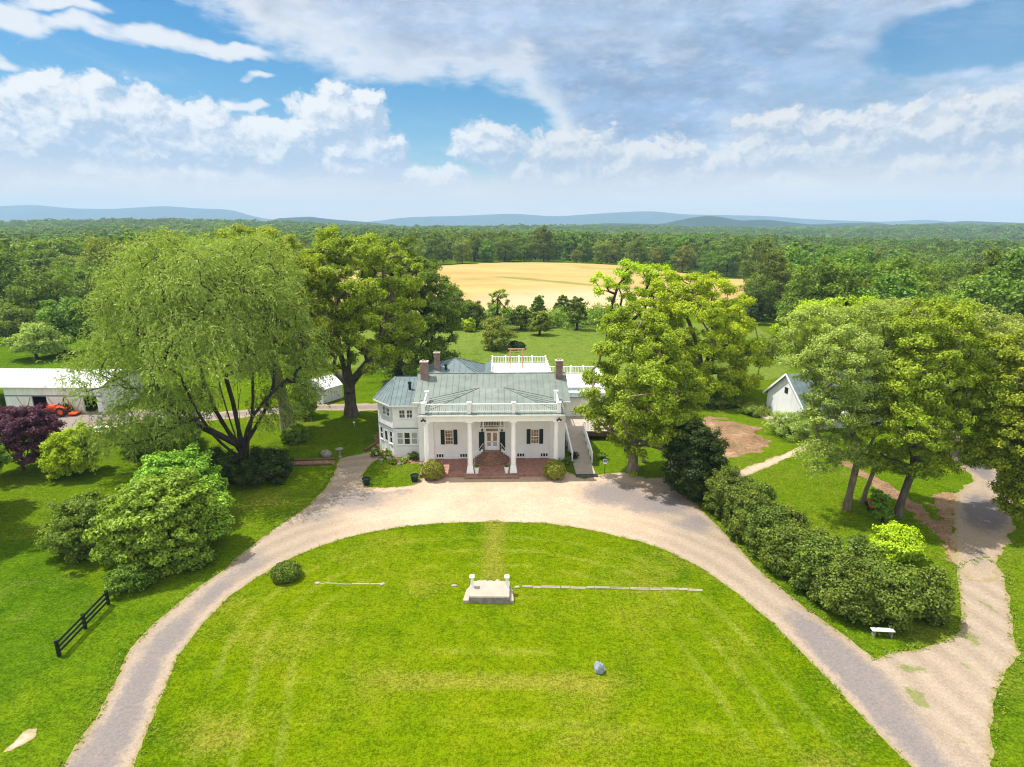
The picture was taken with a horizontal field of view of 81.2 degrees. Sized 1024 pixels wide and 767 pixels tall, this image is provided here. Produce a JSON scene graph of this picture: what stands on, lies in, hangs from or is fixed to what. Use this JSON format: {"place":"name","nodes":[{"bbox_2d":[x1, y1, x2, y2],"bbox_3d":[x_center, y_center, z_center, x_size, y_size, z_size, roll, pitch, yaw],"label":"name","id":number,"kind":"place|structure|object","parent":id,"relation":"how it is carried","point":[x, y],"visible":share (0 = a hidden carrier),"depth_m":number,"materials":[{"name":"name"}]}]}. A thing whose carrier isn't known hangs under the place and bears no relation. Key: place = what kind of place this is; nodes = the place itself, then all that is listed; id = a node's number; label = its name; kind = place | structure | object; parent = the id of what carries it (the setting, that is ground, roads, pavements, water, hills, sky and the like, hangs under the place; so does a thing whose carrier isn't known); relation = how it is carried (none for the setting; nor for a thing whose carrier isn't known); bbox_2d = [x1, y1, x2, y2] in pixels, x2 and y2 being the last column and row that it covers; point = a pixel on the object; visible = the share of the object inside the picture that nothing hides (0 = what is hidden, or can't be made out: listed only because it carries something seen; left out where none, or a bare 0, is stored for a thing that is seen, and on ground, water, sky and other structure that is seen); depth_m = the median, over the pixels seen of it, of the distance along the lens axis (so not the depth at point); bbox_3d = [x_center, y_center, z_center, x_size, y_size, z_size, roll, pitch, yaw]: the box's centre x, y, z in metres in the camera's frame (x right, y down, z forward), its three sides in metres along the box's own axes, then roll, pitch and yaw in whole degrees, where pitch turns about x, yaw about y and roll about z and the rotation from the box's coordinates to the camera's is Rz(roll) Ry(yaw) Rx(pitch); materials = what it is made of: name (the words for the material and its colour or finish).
{"place":"outdoors","nodes":[
{"label":"outdoors","id":0,"kind":"place"},
{"bbox_2d":[0,329,170,368],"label":"field","id":1,"kind":"structure","parent":0,"point":[12,360],"depth_m":105.03,"materials":[{"name":"green plant"}]},
{"bbox_2d":[0,302,38,337],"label":"meadow tree","id":2,"kind":"object","parent":1,"relation":"on","point":[9,326],"visible":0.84,"depth_m":117.14,"materials":[{"name":"green plant"}]},
{"bbox_2d":[0,321,74,358],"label":"meadow tree","id":3,"kind":"object","parent":1,"relation":"on","point":[40,338],"visible":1,"depth_m":102.17,"materials":[{"name":"green plant"}]},
{"bbox_2d":[0,264,77,318],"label":"meadow tree","id":4,"kind":"object","parent":1,"relation":"on","point":[57,288],"visible":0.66,"depth_m":125.72,"materials":[{"name":"green plant"}]},
{"bbox_2d":[33,296,99,352],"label":"meadow tree","id":5,"kind":"object","parent":1,"relation":"on","point":[55,317],"visible":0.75,"depth_m":106.42,"materials":[{"name":"green plant"}]},
{"bbox_2d":[0,205,272,221],"bbox_3d":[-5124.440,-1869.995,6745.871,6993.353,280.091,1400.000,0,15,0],"label":"mountains","id":6,"kind":"structure","parent":0,"point":[24,212],"depth_m":6434.60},
{"bbox_2d":[33,403,377,431],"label":"farm track","id":7,"kind":"structure","parent":0,"point":[69,419],"depth_m":74.40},
{"bbox_2d":[0,257,1023,766],"bbox_3d":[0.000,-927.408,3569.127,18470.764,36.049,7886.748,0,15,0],"label":"ground","id":8,"kind":"structure","parent":0,"point":[56,703],"depth_m":48.39,"materials":[{"name":"green plant"}]},
{"bbox_2d":[0,239,36,307],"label":"woodland tree","id":9,"kind":"object","parent":8,"relation":"on","point":[6,257],"visible":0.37,"depth_m":142.18,"materials":[{"name":"green plant"}]},
{"bbox_2d":[0,402,66,469],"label":"purple plum","id":10,"kind":"object","parent":8,"relation":"on","point":[18,424],"visible":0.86,"depth_m":55.61,"materials":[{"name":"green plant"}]},
{"bbox_2d":[0,537,100,702],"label":"unmown grass","id":11,"kind":"structure","parent":8,"relation":"on","point":[44,603],"depth_m":37.02,"materials":[{"name":"plant"}]},
{"bbox_2d":[42,240,88,268],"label":"woodland tree","id":12,"kind":"object","parent":8,"relation":"on","point":[62,246],"visible":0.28,"depth_m":191.37,"materials":[{"name":"green plant"}]},
{"bbox_2d":[38,420,103,479],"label":"yellow green shrub","id":13,"kind":"object","parent":8,"relation":"on","point":[61,450],"visible":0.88,"depth_m":54.90,"materials":[{"name":"green plant"}]},
{"bbox_2d":[0,368,143,412],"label":"long barn","id":14,"kind":"structure","parent":8,"relation":"on","point":[23,386],"depth_m":75.04,"materials":[{"name":"white metal"}]},
{"bbox_2d":[32,487,119,562],"bbox_3d":[-30.564,9.953,43.066,6.498,4.696,6.998,0,15,0],"label":"laurel shrub","id":15,"kind":"object","parent":8,"relation":"on","point":[70,522],"visible":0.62,"depth_m":41.68,"materials":[{"name":"green plant"}]},
{"bbox_2d":[54,589,109,656],"bbox_3d":[-25.051,14.013,34.985,0.182,1.220,4.778,-1,15,-4],"label":"paddock fence","id":16,"kind":"object","parent":8,"relation":"on","point":[83,622],"visible":1,"depth_m":34.68,"materials":[{"name":"black paint"}]},
{"bbox_2d":[66,263,111,318],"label":"woodland tree","id":17,"kind":"object","parent":8,"relation":"on","point":[79,293],"visible":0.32,"depth_m":139.92,"materials":[{"name":"green plant"}]},
{"bbox_2d":[74,236,142,280],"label":"meadow tree","id":18,"kind":"object","parent":8,"relation":"on","point":[92,249],"visible":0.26,"depth_m":151.85,"materials":[{"name":"green plant"}]},
{"bbox_2d":[102,560,160,596],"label":"laurel shrub","id":19,"kind":"object","parent":8,"relation":"on","point":[138,576],"visible":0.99,"depth_m":38.23,"materials":[{"name":"green plant"}]},
{"bbox_2d":[80,468,223,577],"bbox_3d":[-24.608,9.311,42.036,8.339,6.471,9.053,0,15,0],"label":"laurel shrub","id":20,"kind":"object","parent":8,"relation":"on","point":[125,531],"visible":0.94,"depth_m":39.83,"materials":[{"name":"green plant"}]},
{"bbox_2d":[116,415,205,460],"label":"willow undergrowth","id":21,"kind":"object","parent":8,"relation":"on","point":[182,443],"visible":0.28,"depth_m":60.34,"materials":[{"name":"green plant"}]},
{"bbox_2d":[120,442,229,509],"bbox_3d":[-26.250,8.097,46.842,7.322,6.327,7.680,9,17,30],"label":"laurel shrub","id":22,"kind":"object","parent":8,"relation":"on","point":[161,463],"visible":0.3,"depth_m":46.48,"materials":[{"name":"green plant"}]},
{"bbox_2d":[142,530,217,574],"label":"laurel shrub","id":23,"kind":"object","parent":8,"relation":"on","point":[196,562],"visible":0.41,"depth_m":40.62,"materials":[{"name":"green plant"}]},
{"bbox_2d":[33,220,341,473],"bbox_3d":[-29.472,-3.192,56.210,23.448,23.583,19.885,5,16,17],"label":"willow tree","id":24,"kind":"object","parent":8,"relation":"on","point":[196,329],"visible":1,"depth_m":52.71,"materials":[{"name":"green plant"}]},
{"bbox_2d":[167,475,234,545],"bbox_3d":[-22.784,9.475,43.250,5.179,5.526,5.051,-8,17,-28],"label":"laurel shrub","id":25,"kind":"object","parent":8,"relation":"on","point":[223,523],"visible":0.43,"depth_m":42.41,"materials":[{"name":"green plant"}]},
{"bbox_2d":[199,445,243,484],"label":"willow undergrowth","id":26,"kind":"object","parent":8,"relation":"on","point":[223,459],"visible":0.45,"depth_m":54.05,"materials":[{"name":"green plant"}]},
{"bbox_2d":[228,444,293,486],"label":"willow undergrowth","id":27,"kind":"object","parent":8,"relation":"on","point":[265,463],"visible":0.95,"depth_m":54.22,"materials":[{"name":"green plant"}]},
{"bbox_2d":[208,224,340,430],"bbox_3d":[-26.081,-5.967,67.174,14.778,23.448,11.474,0,15,0],"label":"leaning tree","id":28,"kind":"object","parent":8,"relation":"on","point":[309,264],"visible":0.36,"depth_m":64.86,"materials":[{"name":"green plant"}]},
{"bbox_2d":[279,423,311,444],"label":"lawn shrub","id":29,"kind":"object","parent":8,"relation":"on","point":[293,433],"visible":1,"depth_m":64.43,"materials":[{"name":"green plant"}]},
{"bbox_2d":[286,382,319,417],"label":"lawn shrub","id":30,"kind":"object","parent":8,"relation":"on","point":[306,404],"visible":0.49,"depth_m":72.39,"materials":[{"name":"green plant"}]},
{"bbox_2d":[311,374,342,403],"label":"white shed","id":31,"kind":"structure","parent":8,"relation":"on","point":[335,387],"depth_m":80.03,"materials":[{"name":"metal"}]},
{"bbox_2d":[285,223,429,417],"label":"maple tree","id":32,"kind":"object","parent":8,"relation":"on","point":[349,322],"visible":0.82,"depth_m":68.64,"materials":[{"name":"green plant"}]},
{"bbox_2d":[353,235,468,377],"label":"oak tree","id":33,"kind":"object","parent":8,"relation":"on","point":[437,308],"visible":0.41,"depth_m":87.95,"materials":[{"name":"green plant"}]},
{"bbox_2d":[421,459,444,479],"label":"round bush","id":34,"kind":"object","parent":8,"relation":"on","point":[432,469],"visible":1,"depth_m":54.91,"materials":[{"name":"green plant"}]},
{"bbox_2d":[426,229,447,263],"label":"woodland tree","id":35,"kind":"object","parent":8,"relation":"on","point":[441,252],"visible":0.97,"depth_m":283.21,"materials":[{"name":"green plant"}]},
{"bbox_2d":[373,351,605,478],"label":"plantation house","id":36,"kind":"structure","parent":8,"relation":"on","point":[457,417],"depth_m":59.25,"materials":[{"name":"white paint"}]},
{"bbox_2d":[59,310,933,363],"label":"wood edge undergrowth","id":37,"kind":"object","parent":8,"relation":"on","point":[770,349],"visible":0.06,"depth_m":104.35,"materials":[{"name":"green plant"}]},
{"bbox_2d":[487,289,511,327],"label":"meadow tree","id":38,"kind":"object","parent":8,"relation":"on","point":[498,304],"visible":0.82,"depth_m":131.32,"materials":[{"name":"green plant"}]},
{"bbox_2d":[493,236,517,261],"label":"woodland tree","id":39,"kind":"object","parent":8,"relation":"on","point":[505,252],"visible":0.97,"depth_m":303.15,"materials":[{"name":"green plant"}]},
{"bbox_2d":[0,217,1023,281],"bbox_3d":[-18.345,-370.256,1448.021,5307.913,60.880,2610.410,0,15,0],"label":"woods","id":40,"kind":"object","parent":8,"relation":"on","point":[933,243],"visible":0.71,"depth_m":529.67,"materials":[{"name":"plant"}]},
{"bbox_2d":[56,475,1023,766],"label":"grass tufts","id":41,"kind":"object","parent":8,"relation":"on","point":[952,637],"visible":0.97,"depth_m":34.68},
{"bbox_2d":[533,224,554,261],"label":"woodland tree","id":42,"kind":"object","parent":8,"relation":"on","point":[545,251],"visible":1,"depth_m":309.91,"materials":[{"name":"green plant"}]},
{"bbox_2d":[565,423,597,476],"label":"access ramp","id":43,"kind":"structure","parent":8,"relation":"on","point":[576,441],"depth_m":60.95,"materials":[{"name":"wood"}]},
{"bbox_2d":[565,416,614,437],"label":"deck","id":44,"kind":"structure","parent":8,"relation":"on","point":[574,423],"depth_m":66.99,"materials":[{"name":"wood"}]},
{"bbox_2d":[588,258,685,386],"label":"sparse tree","id":45,"kind":"object","parent":8,"relation":"on","point":[624,276],"visible":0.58,"depth_m":82.68,"materials":[{"name":"green plant"}]},
{"bbox_2d":[571,301,715,473],"bbox_3d":[11.877,0.903,54.900,11.362,16.364,12.205,10,18,33],"label":"young maple","id":46,"kind":"object","parent":8,"relation":"on","point":[659,388],"visible":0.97,"depth_m":53.55,"materials":[{"name":"green plant"}]},
{"bbox_2d":[670,245,694,271],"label":"woodland tree","id":47,"kind":"object","parent":8,"relation":"on","point":[683,257],"visible":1,"depth_m":281.70,"materials":[{"name":"green plant"}]},
{"bbox_2d":[659,416,730,501],"bbox_3d":[15.673,6.526,51.404,5.737,7.014,6.049,4,16,15],"label":"tall evergreen bush","id":48,"kind":"object","parent":8,"relation":"on","point":[686,469],"visible":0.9,"depth_m":49.91,"materials":[{"name":"green plant"}]},
{"bbox_2d":[631,269,774,403],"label":"lime green tree","id":49,"kind":"object","parent":8,"relation":"on","point":[729,340],"visible":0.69,"depth_m":77.47,"materials":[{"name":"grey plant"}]},
{"bbox_2d":[692,394,747,409],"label":"bush","id":50,"kind":"object","parent":8,"relation":"on","point":[715,401],"visible":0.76,"depth_m":76.63,"materials":[{"name":"green plant"}]},
{"bbox_2d":[703,464,750,516],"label":"hedge shrub","id":51,"kind":"object","parent":8,"relation":"on","point":[714,497],"visible":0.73,"depth_m":47.47,"materials":[{"name":"green plant"}]},
{"bbox_2d":[712,242,746,275],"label":"woodland tree","id":52,"kind":"object","parent":8,"relation":"on","point":[721,263],"visible":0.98,"depth_m":277.48,"materials":[{"name":"green plant"}]},
{"bbox_2d":[702,416,771,457],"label":"soil mound","id":53,"kind":"object","parent":8,"relation":"on","point":[744,439],"visible":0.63,"depth_m":65.41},
{"bbox_2d":[721,486,776,542],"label":"hedge shrub","id":54,"kind":"object","parent":8,"relation":"on","point":[736,515],"visible":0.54,"depth_m":44.20,"materials":[{"name":"green plant"}]},
{"bbox_2d":[736,400,772,416],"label":"bush","id":55,"kind":"object","parent":8,"relation":"on","point":[750,407],"visible":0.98,"depth_m":73.89,"materials":[{"name":"green plant"}]},
{"bbox_2d":[732,475,777,501],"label":"hedge shrub","id":56,"kind":"object","parent":8,"relation":"on","point":[762,489],"visible":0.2,"depth_m":47.37,"materials":[{"name":"green plant"}]},
{"bbox_2d":[738,273,779,319],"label":"woodland tree","id":57,"kind":"object","parent":8,"relation":"on","point":[749,291],"visible":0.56,"depth_m":147.74,"materials":[{"name":"green plant"}]},
{"bbox_2d":[738,235,787,286],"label":"woodland tree","id":58,"kind":"object","parent":8,"relation":"on","point":[763,249],"visible":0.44,"depth_m":199.59,"materials":[{"name":"green plant"}]},
{"bbox_2d":[740,503,794,557],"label":"hedge shrub","id":59,"kind":"object","parent":8,"relation":"on","point":[760,521],"visible":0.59,"depth_m":41.94,"materials":[{"name":"green plant"}]},
{"bbox_2d":[738,445,805,477],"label":"footpath","id":60,"kind":"structure","parent":8,"relation":"on","point":[754,468],"depth_m":59.01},
{"bbox_2d":[748,248,806,317],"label":"woodland tree","id":61,"kind":"object","parent":8,"relation":"on","point":[768,269],"visible":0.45,"depth_m":151.79,"materials":[{"name":"green plant"}]},
{"bbox_2d":[756,522,818,579],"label":"hedge shrub","id":62,"kind":"object","parent":8,"relation":"on","point":[776,553],"visible":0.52,"depth_m":39.54,"materials":[{"name":"green plant"}]},
{"bbox_2d":[762,410,815,442],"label":"bush","id":63,"kind":"object","parent":8,"relation":"on","point":[791,422],"visible":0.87,"depth_m":66.24,"materials":[{"name":"green plant"}]},
{"bbox_2d":[783,536,842,600],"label":"hedge shrub","id":64,"kind":"object","parent":8,"relation":"on","point":[811,558],"visible":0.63,"depth_m":37.52,"materials":[{"name":"green plant"}]},
{"bbox_2d":[795,522,845,550],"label":"hedge shrub","id":65,"kind":"object","parent":8,"relation":"on","point":[835,542],"visible":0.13,"depth_m":39.69,"materials":[{"name":"green plant"}]},
{"bbox_2d":[777,254,867,327],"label":"woodland tree","id":66,"kind":"object","parent":8,"relation":"on","point":[828,266],"visible":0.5,"depth_m":113.25,"materials":[{"name":"green plant"}]},
{"bbox_2d":[760,371,889,428],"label":"white barn","id":67,"kind":"structure","parent":8,"relation":"on","point":[784,390],"depth_m":70.58,"materials":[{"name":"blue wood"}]},
{"bbox_2d":[770,294,882,370],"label":"tree","id":68,"kind":"object","parent":8,"relation":"on","point":[842,301],"visible":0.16,"depth_m":79.59,"materials":[{"name":"green plant"}]},
{"bbox_2d":[807,550,883,625],"bbox_3d":[20.287,12.265,36.068,3.621,3.867,4.017,-2,15,-7],"label":"hedge shrub","id":69,"kind":"object","parent":8,"relation":"on","point":[845,590],"visible":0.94,"depth_m":35.28,"materials":[{"name":"green plant"}]},
{"bbox_2d":[773,299,920,510],"bbox_3d":[26.201,1.967,48.732,10.292,17.544,10.435,10,18,32],"label":"feathery tree","id":70,"kind":"object","parent":8,"relation":"on","point":[850,392],"visible":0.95,"depth_m":46.46,"materials":[{"name":"green plant"}]},
{"bbox_2d":[808,249,896,304],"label":"woodland tree","id":71,"kind":"object","parent":8,"relation":"on","point":[862,269],"visible":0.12,"depth_m":117.03,"materials":[{"name":"green plant"}]},
{"bbox_2d":[840,532,890,562],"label":"hedge shrub","id":72,"kind":"object","parent":8,"relation":"on","point":[857,546],"visible":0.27,"depth_m":37.80,"materials":[{"name":"green plant"}]},
{"bbox_2d":[868,488,894,522],"bbox_3d":[29.201,9.836,47.302,1.831,3.050,1.921,-11,18,-35],"label":"ivy sapling","id":73,"kind":"object","parent":8,"relation":"on","point":[884,512],"visible":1,"depth_m":46.99,"materials":[{"name":"green plant"}]},
{"bbox_2d":[860,438,907,503],"bbox_3d":[31.872,7.608,50.298,3.637,5.881,2.792,-11,18,-35],"label":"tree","id":74,"kind":"object","parent":8,"relation":"on","point":[867,487],"visible":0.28,"depth_m":50.33,"materials":[{"name":"brown plant"}]},
{"bbox_2d":[853,558,927,631],"bbox_3d":[22.018,12.328,35.659,3.559,3.958,4.802,-12,19,-37],"label":"hedge shrub","id":75,"kind":"object","parent":8,"relation":"on","point":[900,600],"visible":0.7,"depth_m":34.35,"materials":[{"name":"green plant"}]},
{"bbox_2d":[841,460,945,540],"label":"worn track","id":76,"kind":"structure","parent":8,"relation":"on","point":[887,488],"depth_m":50.62,"materials":[{"name":"red soil"}]},
{"bbox_2d":[869,520,930,562],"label":"yellow green shrub","id":77,"kind":"object","parent":8,"relation":"on","point":[904,542],"visible":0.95,"depth_m":41.47,"materials":[{"name":"green plant"}]},
{"bbox_2d":[862,251,947,298],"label":"woodland tree","id":78,"kind":"object","parent":8,"relation":"on","point":[902,265],"visible":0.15,"depth_m":114.36,"materials":[{"name":"green plant"}]},
{"bbox_2d":[853,268,958,356],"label":"woodland tree","id":79,"kind":"object","parent":8,"relation":"on","point":[899,288],"visible":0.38,"depth_m":96.13,"materials":[{"name":"green plant"}]},
{"bbox_2d":[892,563,956,627],"bbox_3d":[24.562,12.451,36.050,2.931,3.520,4.208,-12,19,-37],"label":"hedge shrub","id":80,"kind":"object","parent":8,"relation":"on","point":[940,605],"visible":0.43,"depth_m":34.97,"materials":[{"name":"green plant"}]},
{"bbox_2d":[850,296,1017,518],"bbox_3d":[32.046,2.489,46.275,11.723,17.875,9.770,-11,18,-35],"label":"walnut tree","id":81,"kind":"object","parent":8,"relation":"on","point":[937,442],"visible":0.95,"depth_m":44.62,"materials":[{"name":"green plant"}]},
{"bbox_2d":[855,297,1023,455],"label":"roadside tree","id":82,"kind":"object","parent":8,"relation":"on","point":[1011,324],"visible":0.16,"depth_m":57.94,"materials":[{"name":"green plant"}]},
{"bbox_2d":[930,492,955,562],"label":"leaf litter","id":83,"kind":"object","parent":8,"relation":"on","point":[943,502],"visible":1,"depth_m":48.71,"materials":[{"name":"red soil"}]},
{"bbox_2d":[953,272,1011,310],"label":"woodland tree","id":84,"kind":"object","parent":8,"relation":"on","point":[969,293],"visible":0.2,"depth_m":115.20,"materials":[{"name":"green plant"}]},
{"bbox_2d":[956,245,1022,299],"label":"woodland tree","id":85,"kind":"object","parent":8,"relation":"on","point":[993,256],"visible":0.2,"depth_m":119.98,"materials":[{"name":"green plant"}]},
{"bbox_2d":[956,327,1023,519],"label":"overhanging tree","id":86,"kind":"object","parent":8,"relation":"on","point":[1008,464],"visible":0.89,"depth_m":44.77,"materials":[{"name":"green plant"}]},
{"bbox_2d":[970,247,1023,334],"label":"woodland tree","id":87,"kind":"object","parent":8,"relation":"on","point":[1004,278],"visible":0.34,"depth_m":104.52,"materials":[{"name":"green plant"}]},
{"bbox_2d":[980,280,1023,353],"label":"woodland tree","id":88,"kind":"object","parent":8,"relation":"on","point":[1010,307],"visible":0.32,"depth_m":99.47,"materials":[{"name":"green plant"}]},
{"bbox_2d":[0,0,1023,222],"label":"sky","id":89,"kind":"structure","parent":0,"point":[349,110],"materials":[{"name":"blue"}]},
{"bbox_2d":[135,522,911,766],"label":"lawn","id":90,"kind":"structure","parent":0,"point":[414,661],"depth_m":31.80,"materials":[{"name":"plant"}]},
{"bbox_2d":[270,560,301,583],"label":"round bush","id":91,"kind":"object","parent":90,"relation":"on","point":[284,571],"visible":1,"depth_m":39.52,"materials":[{"name":"green plant"}]},
{"bbox_2d":[463,574,513,603],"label":"stone platform","id":92,"kind":"structure","parent":90,"relation":"on","point":[497,591],"depth_m":37.79,"materials":[{"name":"stone"}]},
{"bbox_2d":[300,262,748,319],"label":"wheat field","id":93,"kind":"structure","parent":0,"point":[524,283],"depth_m":225.28,"materials":[{"name":"plant"}]},
{"bbox_2d":[283,320,793,383],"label":"meadow","id":94,"kind":"structure","parent":0,"point":[572,346],"depth_m":113.47,"materials":[{"name":"green plant"}]},
{"bbox_2d":[307,299,636,329],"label":"scrub undergrowth","id":95,"kind":"object","parent":94,"relation":"on","point":[558,315],"visible":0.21,"depth_m":137.31,"materials":[{"name":"green plant"}]},
{"bbox_2d":[479,315,519,350],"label":"meadow bush","id":96,"kind":"object","parent":94,"relation":"on","point":[505,335],"visible":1,"depth_m":110.97,"materials":[{"name":"green plant"}]},
{"bbox_2d":[507,305,532,329],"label":"meadow tree","id":97,"kind":"object","parent":94,"relation":"on","point":[521,315],"visible":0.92,"depth_m":131.11,"materials":[{"name":"green plant"}]},
{"bbox_2d":[526,310,554,334],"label":"meadow tree","id":98,"kind":"object","parent":94,"relation":"on","point":[539,321],"visible":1,"depth_m":125.51,"materials":[{"name":"green plant"}]},
{"bbox_2d":[566,296,587,329],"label":"meadow tree","id":99,"kind":"object","parent":94,"relation":"on","point":[577,306],"visible":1,"depth_m":131.66,"materials":[{"name":"green plant"}]},
{"bbox_2d":[63,451,1020,766],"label":"driveway","id":100,"kind":"structure","parent":0,"point":[931,705],"depth_m":37.03,"materials":[{"name":"gravel"}]},
{"bbox_2d":[371,211,945,225],"bbox_3d":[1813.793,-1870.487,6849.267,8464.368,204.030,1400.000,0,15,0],"label":"mountains","id":101,"kind":"structure","parent":0,"point":[644,217],"depth_m":6538.59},
{"bbox_2d":[589,216,888,226],"bbox_3d":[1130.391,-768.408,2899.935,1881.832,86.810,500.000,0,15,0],"label":"hills","id":102,"kind":"structure","parent":0,"point":[708,220],"depth_m":2814.36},
{"bbox_2d":[929,425,1015,581],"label":"side road","id":103,"kind":"structure","parent":0,"point":[982,525],"depth_m":46.78,"materials":[{"name":"gravel"}]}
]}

